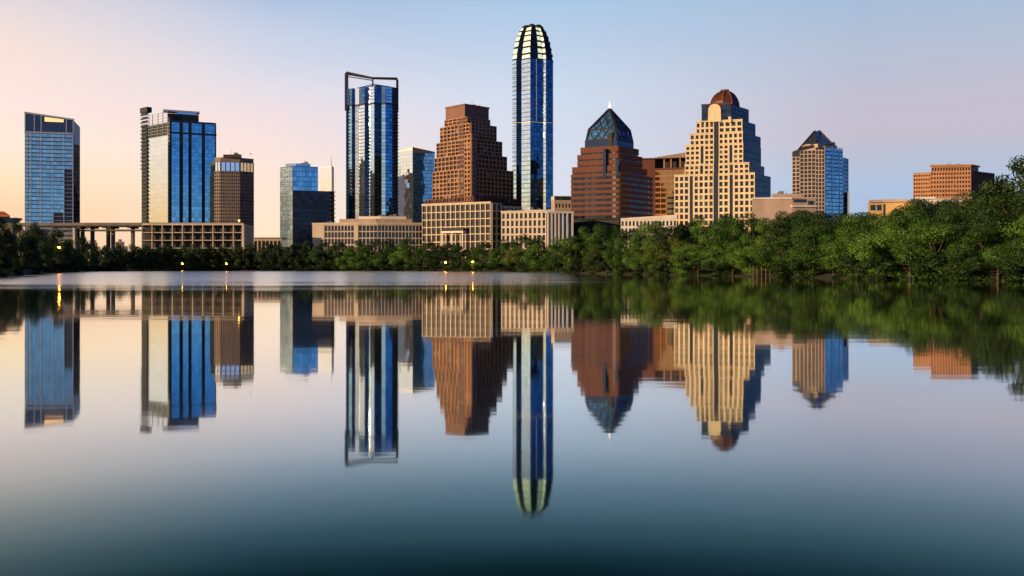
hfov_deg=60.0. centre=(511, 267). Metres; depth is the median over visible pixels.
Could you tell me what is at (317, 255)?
broadleaf tree
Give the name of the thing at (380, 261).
broadleaf tree
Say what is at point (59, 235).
broadleaf tree
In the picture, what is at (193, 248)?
broadleaf tree
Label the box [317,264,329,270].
bush
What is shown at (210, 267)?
bush
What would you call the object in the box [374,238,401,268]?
broadleaf tree
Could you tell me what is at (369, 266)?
bush
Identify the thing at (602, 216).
ribbon window
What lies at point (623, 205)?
ribbon window
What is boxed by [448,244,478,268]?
broadleaf tree
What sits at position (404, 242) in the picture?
broadleaf tree
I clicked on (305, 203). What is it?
office tower
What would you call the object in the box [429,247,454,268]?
broadleaf tree
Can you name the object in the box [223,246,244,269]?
broadleaf tree
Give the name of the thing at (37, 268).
bush
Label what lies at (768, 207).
block
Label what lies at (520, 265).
bush
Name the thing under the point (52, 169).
glass tower
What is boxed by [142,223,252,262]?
parking structure
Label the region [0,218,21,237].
pavilion
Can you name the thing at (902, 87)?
sky
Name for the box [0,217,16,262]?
broadleaf tree
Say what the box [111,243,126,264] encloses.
broadleaf tree
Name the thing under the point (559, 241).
broadleaf tree
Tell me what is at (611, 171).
ribbon window
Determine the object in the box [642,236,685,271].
broadleaf tree
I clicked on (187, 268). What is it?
bush
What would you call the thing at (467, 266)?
bush
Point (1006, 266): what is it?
bush
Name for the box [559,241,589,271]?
broadleaf tree
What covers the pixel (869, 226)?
broadleaf tree
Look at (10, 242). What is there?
broadleaf tree
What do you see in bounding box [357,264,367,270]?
bush
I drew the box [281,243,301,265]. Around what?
broadleaf tree
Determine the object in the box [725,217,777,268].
broadleaf tree
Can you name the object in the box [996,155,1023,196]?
broadleaf tree
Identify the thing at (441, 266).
bush
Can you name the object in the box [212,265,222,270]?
bush
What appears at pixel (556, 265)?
bush
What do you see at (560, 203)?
office block
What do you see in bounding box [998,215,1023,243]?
broadleaf tree
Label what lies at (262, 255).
broadleaf tree
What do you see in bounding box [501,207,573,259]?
podium block
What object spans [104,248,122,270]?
broadleaf tree
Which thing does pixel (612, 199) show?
ribbon window
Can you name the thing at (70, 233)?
hall
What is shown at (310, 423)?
water
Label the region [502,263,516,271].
bush
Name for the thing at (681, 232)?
broadleaf tree
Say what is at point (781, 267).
bush
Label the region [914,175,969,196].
windows
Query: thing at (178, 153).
glass tower
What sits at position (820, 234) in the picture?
broadleaf tree
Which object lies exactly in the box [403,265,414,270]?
bush
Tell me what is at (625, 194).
ribbon window
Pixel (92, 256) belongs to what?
broadleaf tree
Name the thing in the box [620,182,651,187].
ribbon window
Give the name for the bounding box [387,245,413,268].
broadleaf tree
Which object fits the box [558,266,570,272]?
bush
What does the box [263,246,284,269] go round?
broadleaf tree
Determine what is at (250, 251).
broadleaf tree
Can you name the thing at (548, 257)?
broadleaf tree
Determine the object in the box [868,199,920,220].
building
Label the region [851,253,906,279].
bush
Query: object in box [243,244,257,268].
broadleaf tree
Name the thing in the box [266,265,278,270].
bush
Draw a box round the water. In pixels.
[0,271,1023,575]
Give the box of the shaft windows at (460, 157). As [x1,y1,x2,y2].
[459,156,462,167]
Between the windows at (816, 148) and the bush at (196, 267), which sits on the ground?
the bush at (196, 267)
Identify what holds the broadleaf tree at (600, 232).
on the ground
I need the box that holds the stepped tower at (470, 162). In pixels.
[425,104,520,204]
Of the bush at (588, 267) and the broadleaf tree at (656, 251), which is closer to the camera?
the broadleaf tree at (656, 251)
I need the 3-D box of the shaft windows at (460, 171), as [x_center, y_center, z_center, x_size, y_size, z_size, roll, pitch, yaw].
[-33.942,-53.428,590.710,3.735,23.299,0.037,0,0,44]
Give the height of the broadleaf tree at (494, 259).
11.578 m
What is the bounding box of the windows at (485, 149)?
[426,118,519,204]
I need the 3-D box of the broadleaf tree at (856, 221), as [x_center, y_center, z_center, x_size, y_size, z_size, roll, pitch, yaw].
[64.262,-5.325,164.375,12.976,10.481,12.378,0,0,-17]
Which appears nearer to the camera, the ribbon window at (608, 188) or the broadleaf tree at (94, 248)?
the broadleaf tree at (94, 248)
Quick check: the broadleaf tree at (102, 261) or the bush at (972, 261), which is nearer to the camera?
the bush at (972, 261)
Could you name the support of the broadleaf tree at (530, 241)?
on the ground
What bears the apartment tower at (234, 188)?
on the ground
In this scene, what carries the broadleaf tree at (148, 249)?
on the ground
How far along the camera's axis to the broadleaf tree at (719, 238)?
188.20 m
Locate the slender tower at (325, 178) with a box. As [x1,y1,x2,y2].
[318,157,333,190]
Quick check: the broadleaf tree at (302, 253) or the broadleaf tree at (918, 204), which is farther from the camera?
the broadleaf tree at (302, 253)
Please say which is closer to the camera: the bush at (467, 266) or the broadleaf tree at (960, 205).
the broadleaf tree at (960, 205)
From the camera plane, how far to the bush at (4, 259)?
150.79 m
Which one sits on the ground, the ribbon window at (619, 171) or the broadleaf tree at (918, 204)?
the broadleaf tree at (918, 204)
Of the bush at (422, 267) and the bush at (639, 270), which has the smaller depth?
the bush at (639, 270)
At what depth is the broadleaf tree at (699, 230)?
202.51 m
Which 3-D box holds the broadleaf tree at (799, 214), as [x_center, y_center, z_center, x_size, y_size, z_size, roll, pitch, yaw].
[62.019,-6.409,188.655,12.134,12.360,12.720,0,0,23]
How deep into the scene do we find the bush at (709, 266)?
176.93 m
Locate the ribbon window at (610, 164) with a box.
[578,164,615,166]
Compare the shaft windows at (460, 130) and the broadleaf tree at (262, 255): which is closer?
the broadleaf tree at (262, 255)
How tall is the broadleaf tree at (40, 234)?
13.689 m
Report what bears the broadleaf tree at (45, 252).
on the ground
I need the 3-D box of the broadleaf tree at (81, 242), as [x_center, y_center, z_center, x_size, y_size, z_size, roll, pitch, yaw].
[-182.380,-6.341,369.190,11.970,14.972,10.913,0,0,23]
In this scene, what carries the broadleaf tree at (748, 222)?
on the ground
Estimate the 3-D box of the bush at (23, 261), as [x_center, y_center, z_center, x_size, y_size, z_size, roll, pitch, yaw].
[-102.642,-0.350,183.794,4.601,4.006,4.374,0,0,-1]
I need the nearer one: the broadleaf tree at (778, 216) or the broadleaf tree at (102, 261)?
the broadleaf tree at (778, 216)
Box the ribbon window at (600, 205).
[571,204,618,207]
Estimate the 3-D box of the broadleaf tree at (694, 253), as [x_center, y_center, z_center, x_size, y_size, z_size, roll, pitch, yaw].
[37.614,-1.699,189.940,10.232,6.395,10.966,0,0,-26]
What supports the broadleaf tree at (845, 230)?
on the ground
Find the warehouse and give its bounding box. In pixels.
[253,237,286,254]
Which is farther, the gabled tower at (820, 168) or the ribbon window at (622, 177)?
the gabled tower at (820, 168)
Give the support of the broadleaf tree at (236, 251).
on the ground
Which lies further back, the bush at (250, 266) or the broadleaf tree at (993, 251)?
the bush at (250, 266)
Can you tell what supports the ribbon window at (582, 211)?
in the pyramid tower at (611, 183)
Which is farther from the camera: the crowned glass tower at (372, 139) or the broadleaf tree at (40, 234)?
the crowned glass tower at (372, 139)
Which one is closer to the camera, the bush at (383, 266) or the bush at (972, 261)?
the bush at (972, 261)
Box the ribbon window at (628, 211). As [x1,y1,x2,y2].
[620,210,651,214]
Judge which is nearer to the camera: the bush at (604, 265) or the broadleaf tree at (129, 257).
the bush at (604, 265)
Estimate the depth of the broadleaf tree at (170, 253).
488.43 m
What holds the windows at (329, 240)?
in the podium block at (367, 229)
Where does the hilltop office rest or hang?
on the ground
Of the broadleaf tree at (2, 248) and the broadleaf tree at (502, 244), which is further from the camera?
the broadleaf tree at (502, 244)
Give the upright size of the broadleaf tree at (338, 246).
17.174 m
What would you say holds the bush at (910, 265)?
on the ground
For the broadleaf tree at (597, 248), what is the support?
on the ground
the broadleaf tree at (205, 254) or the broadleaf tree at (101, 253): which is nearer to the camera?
the broadleaf tree at (101, 253)
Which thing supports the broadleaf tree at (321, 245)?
on the ground
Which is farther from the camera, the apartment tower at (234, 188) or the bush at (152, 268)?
the apartment tower at (234, 188)
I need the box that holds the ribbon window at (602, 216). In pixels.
[573,215,618,218]
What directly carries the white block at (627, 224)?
on the ground
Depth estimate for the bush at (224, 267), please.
490.16 m
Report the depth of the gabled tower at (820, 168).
795.08 m
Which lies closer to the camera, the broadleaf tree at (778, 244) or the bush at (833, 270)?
the bush at (833, 270)
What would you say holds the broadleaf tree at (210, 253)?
on the ground
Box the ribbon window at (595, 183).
[571,181,618,185]
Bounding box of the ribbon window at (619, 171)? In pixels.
[619,171,645,175]
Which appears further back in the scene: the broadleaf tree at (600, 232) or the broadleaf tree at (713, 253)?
the broadleaf tree at (600, 232)
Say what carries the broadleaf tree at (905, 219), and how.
on the ground
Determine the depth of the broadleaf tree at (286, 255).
489.58 m
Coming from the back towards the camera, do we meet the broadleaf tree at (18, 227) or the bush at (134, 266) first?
the bush at (134, 266)
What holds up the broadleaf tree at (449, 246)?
on the ground
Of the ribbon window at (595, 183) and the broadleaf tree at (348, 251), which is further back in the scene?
the ribbon window at (595, 183)
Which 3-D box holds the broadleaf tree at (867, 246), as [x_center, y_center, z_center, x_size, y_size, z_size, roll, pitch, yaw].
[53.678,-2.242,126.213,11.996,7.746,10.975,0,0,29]
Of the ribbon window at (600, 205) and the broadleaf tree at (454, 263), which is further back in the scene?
the ribbon window at (600, 205)
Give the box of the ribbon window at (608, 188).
[571,187,618,190]
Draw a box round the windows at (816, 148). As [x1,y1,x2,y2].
[816,148,823,214]
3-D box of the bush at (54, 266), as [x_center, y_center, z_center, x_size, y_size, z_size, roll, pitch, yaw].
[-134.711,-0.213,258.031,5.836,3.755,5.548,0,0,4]
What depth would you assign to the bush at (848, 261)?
127.95 m
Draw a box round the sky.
[0,0,1023,260]
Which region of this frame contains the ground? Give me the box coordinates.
[0,260,1019,280]
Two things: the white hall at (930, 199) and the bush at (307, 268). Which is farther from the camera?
the bush at (307, 268)
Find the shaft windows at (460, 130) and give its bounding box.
[459,125,462,138]
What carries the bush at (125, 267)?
on the ground
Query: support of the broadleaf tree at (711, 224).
on the ground
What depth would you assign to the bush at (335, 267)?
482.54 m
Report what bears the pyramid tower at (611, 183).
on the ground
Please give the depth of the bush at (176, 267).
485.65 m
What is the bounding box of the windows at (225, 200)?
[221,173,251,224]
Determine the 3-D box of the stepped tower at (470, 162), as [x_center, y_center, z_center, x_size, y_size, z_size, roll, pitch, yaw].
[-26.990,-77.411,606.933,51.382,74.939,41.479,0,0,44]
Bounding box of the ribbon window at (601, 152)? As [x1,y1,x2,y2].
[581,152,617,154]
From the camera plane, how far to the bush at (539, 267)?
320.91 m
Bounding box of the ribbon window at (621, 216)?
[620,215,636,217]
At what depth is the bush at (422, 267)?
449.61 m
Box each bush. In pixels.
[0,253,13,276]
[12,257,29,275]
[27,263,46,273]
[47,262,59,272]
[95,265,104,270]
[121,264,130,270]
[128,263,142,270]
[147,265,160,270]
[156,263,168,270]
[172,264,183,270]
[183,265,193,270]
[191,265,201,270]
[200,265,214,270]
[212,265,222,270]
[222,266,232,270]
[243,263,256,269]
[256,265,267,269]
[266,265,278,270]
[275,264,287,270]
[303,265,313,270]
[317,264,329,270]
[330,265,341,270]
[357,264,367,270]
[364,263,380,270]
[377,263,392,270]
[390,264,404,270]
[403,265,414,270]
[412,264,426,270]
[423,263,439,270]
[435,263,451,270]
[461,263,478,271]
[473,262,492,271]
[491,263,510,271]
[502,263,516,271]
[515,261,529,271]
[527,265,541,271]
[546,262,564,272]
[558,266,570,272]
[567,263,586,272]
[583,262,605,273]
[596,260,615,273]
[609,258,631,273]
[625,262,647,274]
[640,262,662,274]
[649,260,672,274]
[668,257,697,274]
[681,258,709,275]
[700,261,733,275]
[713,259,746,275]
[767,259,802,276]
[787,254,824,277]
[816,263,853,277]
[835,250,879,278]
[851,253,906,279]
[884,251,936,279]
[908,251,959,279]
[935,256,996,280]
[966,256,1023,280]
[994,248,1023,281]
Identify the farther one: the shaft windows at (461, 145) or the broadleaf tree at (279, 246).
the shaft windows at (461, 145)
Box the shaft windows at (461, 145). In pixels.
[459,141,462,153]
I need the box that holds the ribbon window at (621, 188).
[620,187,651,192]
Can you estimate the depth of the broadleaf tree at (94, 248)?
430.33 m
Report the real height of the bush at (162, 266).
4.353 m
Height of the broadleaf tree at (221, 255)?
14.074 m
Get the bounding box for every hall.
[26,228,76,256]
[915,197,959,215]
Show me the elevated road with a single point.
(111, 229)
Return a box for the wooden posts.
[753,266,765,276]
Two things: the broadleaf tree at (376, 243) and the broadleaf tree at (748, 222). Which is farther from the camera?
the broadleaf tree at (376, 243)
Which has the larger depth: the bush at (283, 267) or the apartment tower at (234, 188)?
the apartment tower at (234, 188)
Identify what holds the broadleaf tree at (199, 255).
on the ground
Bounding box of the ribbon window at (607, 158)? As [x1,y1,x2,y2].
[578,158,617,160]
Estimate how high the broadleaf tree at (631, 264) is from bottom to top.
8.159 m
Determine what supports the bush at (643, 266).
on the ground
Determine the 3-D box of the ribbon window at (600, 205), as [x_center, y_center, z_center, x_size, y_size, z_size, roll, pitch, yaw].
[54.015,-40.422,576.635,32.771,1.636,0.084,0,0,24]
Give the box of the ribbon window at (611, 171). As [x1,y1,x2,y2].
[573,171,615,174]
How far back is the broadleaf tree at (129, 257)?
463.63 m
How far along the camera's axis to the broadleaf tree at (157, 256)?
483.29 m
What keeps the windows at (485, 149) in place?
in the stepped tower at (470, 162)
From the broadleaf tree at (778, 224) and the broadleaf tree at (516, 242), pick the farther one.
the broadleaf tree at (516, 242)
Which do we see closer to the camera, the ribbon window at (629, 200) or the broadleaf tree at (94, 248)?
the broadleaf tree at (94, 248)
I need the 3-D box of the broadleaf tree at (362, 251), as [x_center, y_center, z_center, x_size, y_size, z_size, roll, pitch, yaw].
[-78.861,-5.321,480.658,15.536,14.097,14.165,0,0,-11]
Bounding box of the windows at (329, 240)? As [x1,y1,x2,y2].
[325,239,421,262]
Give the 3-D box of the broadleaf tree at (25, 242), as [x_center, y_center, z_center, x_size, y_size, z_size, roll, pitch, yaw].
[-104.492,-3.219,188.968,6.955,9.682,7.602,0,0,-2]
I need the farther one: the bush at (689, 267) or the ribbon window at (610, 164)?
the ribbon window at (610, 164)
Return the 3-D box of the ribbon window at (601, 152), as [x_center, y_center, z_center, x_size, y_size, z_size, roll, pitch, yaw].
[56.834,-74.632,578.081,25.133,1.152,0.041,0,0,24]
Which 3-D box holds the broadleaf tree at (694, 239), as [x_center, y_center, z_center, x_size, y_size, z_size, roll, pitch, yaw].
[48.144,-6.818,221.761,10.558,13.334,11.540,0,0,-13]
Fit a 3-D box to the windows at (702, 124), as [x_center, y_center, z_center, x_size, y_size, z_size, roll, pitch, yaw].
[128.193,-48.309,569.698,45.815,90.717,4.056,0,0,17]
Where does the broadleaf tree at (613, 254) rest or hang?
on the ground
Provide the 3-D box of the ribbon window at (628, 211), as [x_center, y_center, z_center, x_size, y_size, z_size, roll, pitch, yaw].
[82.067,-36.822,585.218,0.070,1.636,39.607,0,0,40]
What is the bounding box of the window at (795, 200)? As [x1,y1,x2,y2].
[794,199,806,201]
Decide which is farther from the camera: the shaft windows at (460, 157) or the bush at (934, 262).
the shaft windows at (460, 157)
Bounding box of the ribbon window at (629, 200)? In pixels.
[620,198,651,203]
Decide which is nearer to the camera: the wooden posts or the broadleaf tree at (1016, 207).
the broadleaf tree at (1016, 207)
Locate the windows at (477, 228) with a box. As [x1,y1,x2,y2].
[423,227,489,262]
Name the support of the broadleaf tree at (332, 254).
on the ground
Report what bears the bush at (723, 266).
on the ground
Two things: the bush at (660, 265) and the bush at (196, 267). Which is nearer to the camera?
the bush at (660, 265)
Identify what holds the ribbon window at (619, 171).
in the pyramid tower at (611, 183)
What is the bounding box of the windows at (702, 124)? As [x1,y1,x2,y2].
[675,123,747,247]
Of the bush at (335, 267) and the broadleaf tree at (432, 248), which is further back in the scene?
the bush at (335, 267)
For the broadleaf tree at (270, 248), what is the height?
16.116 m
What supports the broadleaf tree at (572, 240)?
on the ground
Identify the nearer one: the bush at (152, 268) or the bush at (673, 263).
the bush at (673, 263)
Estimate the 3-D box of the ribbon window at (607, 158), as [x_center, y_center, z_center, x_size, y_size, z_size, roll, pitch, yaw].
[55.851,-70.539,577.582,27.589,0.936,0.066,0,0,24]
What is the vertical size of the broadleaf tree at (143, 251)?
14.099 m
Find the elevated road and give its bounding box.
[20,223,144,254]
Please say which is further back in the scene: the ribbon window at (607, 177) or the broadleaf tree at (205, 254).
the ribbon window at (607, 177)
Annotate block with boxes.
[116,239,123,252]
[312,214,421,262]
[421,201,521,262]
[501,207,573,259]
[551,196,570,210]
[620,215,676,250]
[752,191,816,235]
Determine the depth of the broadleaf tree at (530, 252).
321.33 m
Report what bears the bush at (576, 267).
on the ground
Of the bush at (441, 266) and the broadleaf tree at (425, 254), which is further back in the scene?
the broadleaf tree at (425, 254)
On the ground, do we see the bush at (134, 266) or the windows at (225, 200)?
the bush at (134, 266)
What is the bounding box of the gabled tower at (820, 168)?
[792,130,849,220]
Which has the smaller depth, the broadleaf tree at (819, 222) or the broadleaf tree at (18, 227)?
the broadleaf tree at (819, 222)
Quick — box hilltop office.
[913,164,994,206]
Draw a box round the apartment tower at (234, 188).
[214,152,253,236]
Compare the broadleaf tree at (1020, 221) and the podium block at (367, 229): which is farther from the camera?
the podium block at (367, 229)
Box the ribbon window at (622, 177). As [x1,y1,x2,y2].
[620,176,651,182]
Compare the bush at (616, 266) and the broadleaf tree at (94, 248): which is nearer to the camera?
the bush at (616, 266)
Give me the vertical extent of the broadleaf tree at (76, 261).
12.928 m
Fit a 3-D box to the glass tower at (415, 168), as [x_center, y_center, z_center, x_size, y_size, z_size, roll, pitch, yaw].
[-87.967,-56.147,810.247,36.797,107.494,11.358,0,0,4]
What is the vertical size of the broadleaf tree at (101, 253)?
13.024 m
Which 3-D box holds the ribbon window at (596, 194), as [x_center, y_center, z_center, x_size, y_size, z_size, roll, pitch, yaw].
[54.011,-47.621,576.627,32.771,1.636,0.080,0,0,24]
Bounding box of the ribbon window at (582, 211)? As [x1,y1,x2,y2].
[574,209,618,212]
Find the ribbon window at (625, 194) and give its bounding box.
[620,193,651,198]
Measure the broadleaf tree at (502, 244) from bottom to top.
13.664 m
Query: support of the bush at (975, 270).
on the ground
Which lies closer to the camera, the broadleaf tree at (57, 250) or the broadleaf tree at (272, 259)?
the broadleaf tree at (57, 250)
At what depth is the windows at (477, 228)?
569.04 m
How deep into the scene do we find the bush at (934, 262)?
115.69 m
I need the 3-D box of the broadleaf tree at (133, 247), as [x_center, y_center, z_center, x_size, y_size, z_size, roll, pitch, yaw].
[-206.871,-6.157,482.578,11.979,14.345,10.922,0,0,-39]
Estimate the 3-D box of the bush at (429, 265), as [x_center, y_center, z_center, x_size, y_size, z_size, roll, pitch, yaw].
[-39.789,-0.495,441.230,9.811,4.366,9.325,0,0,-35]
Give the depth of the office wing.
640.40 m
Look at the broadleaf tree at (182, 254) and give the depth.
487.89 m
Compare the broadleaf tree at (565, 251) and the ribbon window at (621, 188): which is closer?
the broadleaf tree at (565, 251)
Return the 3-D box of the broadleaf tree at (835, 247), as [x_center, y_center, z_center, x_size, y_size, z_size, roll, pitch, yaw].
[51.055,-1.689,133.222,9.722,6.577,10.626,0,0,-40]
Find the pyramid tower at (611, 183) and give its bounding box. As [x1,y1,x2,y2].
[571,101,652,259]
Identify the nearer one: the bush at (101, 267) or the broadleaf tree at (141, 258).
the bush at (101, 267)
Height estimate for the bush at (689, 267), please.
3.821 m
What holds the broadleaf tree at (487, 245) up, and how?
on the ground
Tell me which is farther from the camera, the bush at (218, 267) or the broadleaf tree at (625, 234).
the bush at (218, 267)
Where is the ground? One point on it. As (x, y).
(768, 273)
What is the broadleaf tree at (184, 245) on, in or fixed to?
on the ground
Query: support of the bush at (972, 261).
on the ground
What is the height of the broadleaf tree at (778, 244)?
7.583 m
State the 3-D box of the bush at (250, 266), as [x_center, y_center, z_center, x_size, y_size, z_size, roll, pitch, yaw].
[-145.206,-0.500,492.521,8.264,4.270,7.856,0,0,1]
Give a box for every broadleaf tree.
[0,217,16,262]
[0,229,21,274]
[0,242,6,257]
[2,218,36,270]
[12,230,39,273]
[18,222,55,267]
[24,235,55,272]
[40,227,72,268]
[48,238,68,270]
[61,239,84,271]
[62,235,88,266]
[77,240,100,266]
[77,242,97,270]
[93,246,110,269]
[97,245,115,261]
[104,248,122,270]
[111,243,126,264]
[118,246,134,265]
[125,248,146,269]
[127,244,140,268]
[135,246,156,269]
[136,244,155,265]
[148,248,166,268]
[150,245,167,268]
[160,245,177,269]
[173,243,193,264]
[174,248,193,270]
[184,244,206,262]
[184,246,205,269]
[197,246,219,268]
[206,246,215,264]
[210,246,229,269]
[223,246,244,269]
[229,244,247,265]
[237,245,259,268]
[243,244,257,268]
[252,246,270,266]
[256,242,275,268]
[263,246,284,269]
[272,243,282,268]
[278,247,294,269]
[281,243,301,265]
[293,240,313,265]
[293,247,316,269]
[305,247,325,266]
[307,240,333,266]
[322,247,347,269]
[323,240,344,268]
[336,247,365,269]
[340,240,370,261]
[352,245,376,269]
[363,239,389,261]
[372,245,398,269]
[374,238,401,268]
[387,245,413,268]
[395,237,418,265]
[410,246,434,270]
[412,239,440,268]
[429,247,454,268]
[431,242,463,263]
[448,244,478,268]
[448,245,471,270]
[464,240,491,268]
[468,246,494,270]
[484,239,514,268]
[486,244,513,269]
[502,245,524,271]
[508,233,539,265]
[520,243,552,270]
[521,235,551,266]
[539,243,569,270]
[542,237,579,263]
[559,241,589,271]
[562,226,602,265]
[580,244,608,271]
[582,223,627,270]
[601,237,642,272]
[606,228,647,269]
[621,241,663,273]
[625,221,667,263]
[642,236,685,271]
[653,225,695,268]
[667,245,707,273]
[682,219,725,269]
[686,214,721,258]
[698,245,746,272]
[704,213,746,251]
[705,215,758,265]
[723,245,773,274]
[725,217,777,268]
[729,211,757,264]
[748,211,795,252]
[750,234,810,274]
[760,216,814,270]
[776,210,813,253]
[783,224,842,275]
[787,215,854,270]
[805,211,850,224]
[816,235,884,275]
[831,217,909,255]
[838,211,876,232]
[842,226,926,277]
[855,208,944,270]
[858,205,921,232]
[889,222,980,278]
[901,198,966,261]
[916,205,1009,259]
[931,199,964,252]
[934,190,995,251]
[943,223,1022,277]
[958,178,1023,247]
[966,194,1023,257]
[979,231,1023,270]
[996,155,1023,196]
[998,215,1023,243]
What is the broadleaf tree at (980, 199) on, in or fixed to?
on the ground
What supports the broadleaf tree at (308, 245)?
on the ground
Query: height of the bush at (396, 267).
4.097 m
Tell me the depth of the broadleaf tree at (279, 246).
507.49 m
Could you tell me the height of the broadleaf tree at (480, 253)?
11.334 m
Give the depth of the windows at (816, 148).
791.87 m
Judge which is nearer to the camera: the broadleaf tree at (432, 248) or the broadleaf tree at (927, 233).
the broadleaf tree at (927, 233)
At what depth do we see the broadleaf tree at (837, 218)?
179.46 m
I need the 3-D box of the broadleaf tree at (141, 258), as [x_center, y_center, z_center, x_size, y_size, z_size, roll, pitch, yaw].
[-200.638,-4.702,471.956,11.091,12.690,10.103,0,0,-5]
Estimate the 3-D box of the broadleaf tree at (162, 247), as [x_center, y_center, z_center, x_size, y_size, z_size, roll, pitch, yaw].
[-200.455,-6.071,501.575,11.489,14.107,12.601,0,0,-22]
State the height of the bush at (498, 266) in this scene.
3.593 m
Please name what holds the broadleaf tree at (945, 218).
on the ground
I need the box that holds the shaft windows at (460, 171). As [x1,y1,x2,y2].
[459,170,462,196]
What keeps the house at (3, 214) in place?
on the ground
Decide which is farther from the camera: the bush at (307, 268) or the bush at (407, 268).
the bush at (307, 268)
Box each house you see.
[0,211,9,217]
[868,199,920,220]
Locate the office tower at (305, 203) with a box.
[280,159,335,262]
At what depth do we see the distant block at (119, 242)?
899.59 m
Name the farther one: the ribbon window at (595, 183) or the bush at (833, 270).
the ribbon window at (595, 183)
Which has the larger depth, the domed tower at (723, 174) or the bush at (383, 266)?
the domed tower at (723, 174)
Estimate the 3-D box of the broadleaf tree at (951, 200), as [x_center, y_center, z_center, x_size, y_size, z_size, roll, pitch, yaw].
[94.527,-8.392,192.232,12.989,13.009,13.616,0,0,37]
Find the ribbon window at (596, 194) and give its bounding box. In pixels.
[571,193,618,196]
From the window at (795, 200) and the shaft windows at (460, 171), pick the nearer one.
the window at (795, 200)
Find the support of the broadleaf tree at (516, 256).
on the ground
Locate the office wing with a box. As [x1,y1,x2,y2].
[642,152,685,215]
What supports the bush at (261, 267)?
on the ground
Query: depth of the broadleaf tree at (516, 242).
354.35 m
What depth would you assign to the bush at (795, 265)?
145.47 m
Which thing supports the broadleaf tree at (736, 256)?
on the ground
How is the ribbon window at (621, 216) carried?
in the pyramid tower at (611, 183)
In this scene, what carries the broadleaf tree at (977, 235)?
on the ground
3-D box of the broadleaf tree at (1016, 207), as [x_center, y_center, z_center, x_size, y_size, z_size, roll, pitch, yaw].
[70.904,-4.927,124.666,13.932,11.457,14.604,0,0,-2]
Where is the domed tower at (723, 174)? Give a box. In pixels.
[674,89,770,247]
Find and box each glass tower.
[24,112,79,248]
[140,107,216,255]
[345,72,398,218]
[398,147,434,222]
[512,24,552,209]
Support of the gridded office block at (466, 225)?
on the ground
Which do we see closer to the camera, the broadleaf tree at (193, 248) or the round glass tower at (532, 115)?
the broadleaf tree at (193, 248)
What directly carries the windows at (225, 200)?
in the apartment tower at (234, 188)
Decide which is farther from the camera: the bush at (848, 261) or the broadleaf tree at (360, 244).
the broadleaf tree at (360, 244)
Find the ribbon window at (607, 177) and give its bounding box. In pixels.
[571,176,618,179]
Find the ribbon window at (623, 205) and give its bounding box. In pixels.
[620,204,651,208]
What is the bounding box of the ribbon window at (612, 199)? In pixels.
[571,198,618,201]
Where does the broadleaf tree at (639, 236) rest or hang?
on the ground
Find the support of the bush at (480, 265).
on the ground

